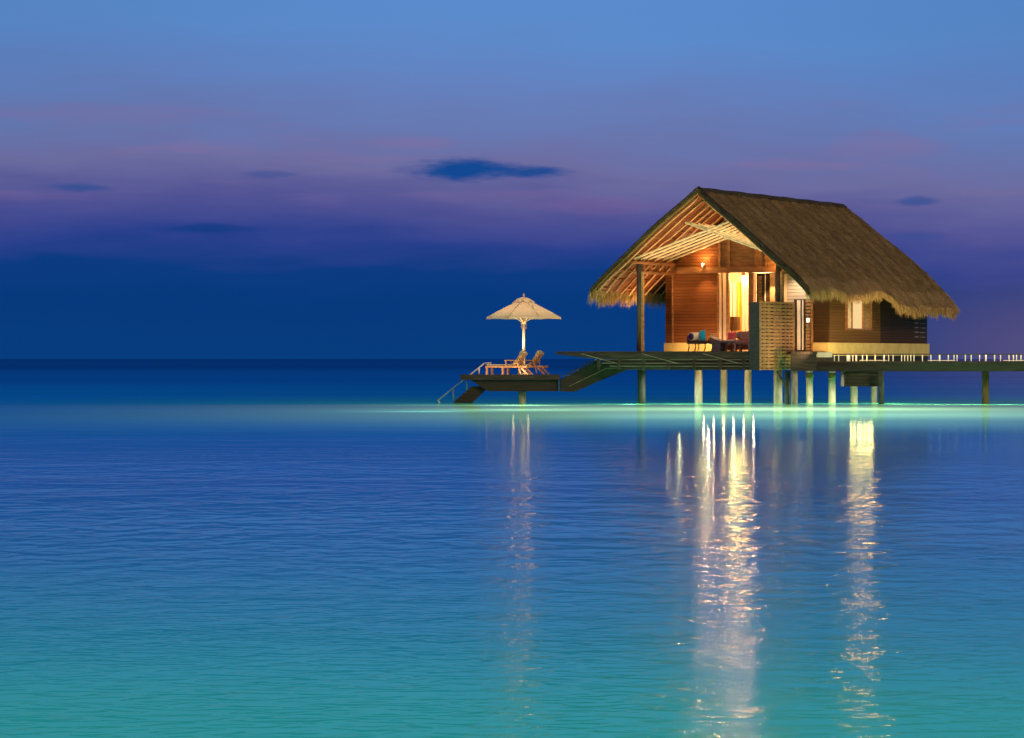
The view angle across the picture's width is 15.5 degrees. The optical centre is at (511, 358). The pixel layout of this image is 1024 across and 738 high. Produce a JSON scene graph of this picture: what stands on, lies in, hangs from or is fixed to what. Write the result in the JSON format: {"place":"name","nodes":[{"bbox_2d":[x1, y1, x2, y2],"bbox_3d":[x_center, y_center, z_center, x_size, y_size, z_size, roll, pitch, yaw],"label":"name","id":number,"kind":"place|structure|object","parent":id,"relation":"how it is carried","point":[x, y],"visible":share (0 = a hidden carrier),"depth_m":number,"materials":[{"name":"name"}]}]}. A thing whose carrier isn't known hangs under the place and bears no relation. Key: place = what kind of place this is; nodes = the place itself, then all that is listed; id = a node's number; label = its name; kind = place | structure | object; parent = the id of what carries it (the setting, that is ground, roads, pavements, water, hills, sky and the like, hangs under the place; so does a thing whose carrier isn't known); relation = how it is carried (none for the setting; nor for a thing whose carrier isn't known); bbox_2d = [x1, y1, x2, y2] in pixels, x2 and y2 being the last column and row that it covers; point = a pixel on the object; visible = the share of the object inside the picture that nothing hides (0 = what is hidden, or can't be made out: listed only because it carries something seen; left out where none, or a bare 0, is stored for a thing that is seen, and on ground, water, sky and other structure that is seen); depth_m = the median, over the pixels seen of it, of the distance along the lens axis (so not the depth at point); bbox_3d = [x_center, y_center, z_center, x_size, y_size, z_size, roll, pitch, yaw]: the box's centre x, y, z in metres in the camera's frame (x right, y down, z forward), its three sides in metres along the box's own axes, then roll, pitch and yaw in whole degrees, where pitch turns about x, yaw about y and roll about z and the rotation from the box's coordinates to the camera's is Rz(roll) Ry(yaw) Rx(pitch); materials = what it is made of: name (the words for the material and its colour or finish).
{"place":"outdoors","nodes":[
{"label":"outdoors","id":0,"kind":"place"},
{"bbox_2d":[0,359,1023,737],"bbox_3d":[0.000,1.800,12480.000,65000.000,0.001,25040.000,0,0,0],"label":"water","id":1,"kind":"structure","parent":0,"point":[292,549],"depth_m":34.48,"materials":[{"name":"blue liquid"}]},
{"bbox_2d":[460,374,559,402],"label":"sun platform","id":2,"kind":"structure","parent":1,"relation":"in","point":[521,384],"depth_m":151.20,"materials":[{"name":"wood"}]},
{"bbox_2d":[437,362,491,402],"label":"handrail","id":3,"kind":"object","parent":2,"relation":"attached to","point":[478,368],"visible":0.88,"depth_m":152.97,"materials":[{"name":"metal"}]},
{"bbox_2d":[453,386,484,402],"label":"swim stairs","id":4,"kind":"structure","parent":2,"relation":"attached to","point":[471,394],"depth_m":151.50,"materials":[{"name":"brown wood"}]},
{"bbox_2d":[485,350,532,374],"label":"sun lounger","id":5,"kind":"object","parent":2,"relation":"on","point":[519,358],"visible":1,"depth_m":151.78,"materials":[{"name":"brown wood"}]},
{"bbox_2d":[486,293,560,374],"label":"parasol","id":6,"kind":"object","parent":2,"relation":"on","point":[523,308],"visible":1,"depth_m":151.68,"materials":[{"name":"beige fabric"}]},
{"bbox_2d":[504,350,548,374],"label":"sun lounger","id":7,"kind":"object","parent":2,"relation":"on","point":[533,362],"visible":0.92,"depth_m":152.93,"materials":[{"name":"brown wood"}]},
{"bbox_2d":[560,360,625,391],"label":"staircase","id":8,"kind":"structure","parent":2,"relation":"attached to","point":[586,376],"depth_m":150.90,"materials":[{"name":"brown wood"}]},
{"bbox_2d":[555,351,803,403],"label":"terrace deck","id":9,"kind":"structure","parent":1,"relation":"in","point":[698,362],"depth_m":149.06,"materials":[{"name":"wood"}]},
{"bbox_2d":[687,336,711,350],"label":"daybed","id":10,"kind":"object","parent":9,"relation":"on","point":[697,342],"visible":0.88,"depth_m":150.77,"materials":[{"name":"brown wood"}]},
{"bbox_2d":[688,332,699,340],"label":"bolster","id":11,"kind":"object","parent":10,"relation":"on","point":[693,336],"visible":1,"depth_m":150.91,"materials":[{"name":"white fabric"}]},
{"bbox_2d":[699,330,705,340],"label":"cushion","id":12,"kind":"object","parent":10,"relation":"on","point":[702,335],"visible":1,"depth_m":150.87,"materials":[{"name":"teal fabric"}]},
{"bbox_2d":[708,333,716,340],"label":"cushion","id":13,"kind":"object","parent":10,"relation":"on","point":[712,334],"visible":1,"depth_m":151.09,"materials":[{"name":"fabric"}]},
{"bbox_2d":[711,341,741,350],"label":"terrace table","id":14,"kind":"object","parent":9,"relation":"on","point":[719,345],"visible":0.87,"depth_m":150.21,"materials":[{"name":"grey wood"}]},
{"bbox_2d":[721,340,747,349],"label":"sofa","id":15,"kind":"object","parent":9,"relation":"on","point":[744,346],"visible":0.19,"depth_m":151.66,"materials":[{"name":"brown wood"}]},
{"bbox_2d":[727,332,735,339],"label":"cushion","id":16,"kind":"object","parent":15,"relation":"on","point":[731,335],"visible":0.96,"depth_m":152.06,"materials":[{"name":"red fabric"}]},
{"bbox_2d":[734,331,748,350],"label":"armchair","id":17,"kind":"object","parent":9,"relation":"on","point":[743,337],"visible":0.59,"depth_m":150.15,"materials":[{"name":"wicker"}]},
{"bbox_2d":[749,301,794,370],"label":"privacy screen","id":18,"kind":"object","parent":9,"relation":"on","point":[771,331],"visible":0.91,"depth_m":147.97,"materials":[{"name":"wood"}]},
{"bbox_2d":[587,186,959,402],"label":"overwater villa","id":19,"kind":"object","parent":1,"relation":"in","point":[845,279],"visible":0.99,"depth_m":153.17,"materials":[{"name":"plant"}]},
{"bbox_2d":[719,274,720,338],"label":"sliding door","id":20,"kind":"structure","parent":19,"relation":"in","point":[719,274],"depth_m":153.17,"materials":[{"name":"white wood"}]},
{"bbox_2d":[723,274,725,339],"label":"sliding door","id":21,"kind":"structure","parent":19,"relation":"in","point":[724,275],"depth_m":153.12,"materials":[{"name":"white wood"}]},
{"bbox_2d":[730,282,736,339],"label":"curtain","id":22,"kind":"object","parent":19,"relation":"hanging from","point":[733,299],"visible":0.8,"depth_m":154.07,"materials":[{"name":"beige fabric"}]},
{"bbox_2d":[737,283,740,350],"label":"curtain","id":23,"kind":"object","parent":19,"relation":"hanging from","point":[738,299],"visible":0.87,"depth_m":153.97,"materials":[{"name":"yellow fabric"}]},
{"bbox_2d":[742,276,747,350],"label":"curtain","id":24,"kind":"object","parent":19,"relation":"hanging from","point":[744,303],"visible":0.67,"depth_m":153.29,"materials":[{"name":"beige fabric"}]},
{"bbox_2d":[754,273,756,301],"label":"sliding door","id":25,"kind":"structure","parent":19,"relation":"in","point":[755,274],"depth_m":152.60,"materials":[{"name":"white wood"}]},
{"bbox_2d":[794,299,805,350],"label":"entry door","id":26,"kind":"structure","parent":19,"relation":"in","point":[800,304],"depth_m":152.22,"materials":[{"name":"brown wood"}]},
{"bbox_2d":[845,299,871,330],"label":"window","id":27,"kind":"structure","parent":19,"relation":"in","point":[858,316],"depth_m":155.15,"materials":[{"name":"brown glass"}]},
{"bbox_2d":[776,352,854,403],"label":"landing platform","id":28,"kind":"structure","parent":1,"relation":"in","point":[803,361],"depth_m":148.18,"materials":[{"name":"wood"}]},
{"bbox_2d":[817,352,1023,403],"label":"jetty","id":29,"kind":"object","parent":1,"relation":"in","point":[866,372],"visible":0.9,"depth_m":148.80,"materials":[{"name":"beige paint"}]},
{"bbox_2d":[0,0,1023,358],"label":"sky","id":30,"kind":"structure","parent":0,"point":[180,179],"materials":[{"name":"blue"}]},
{"bbox_2d":[730,317,740,350],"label":"table lamp","id":31,"kind":"object","parent":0,"point":[734,323],"visible":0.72,"depth_m":153.46,"materials":[{"name":"brown fabric"}]}
]}

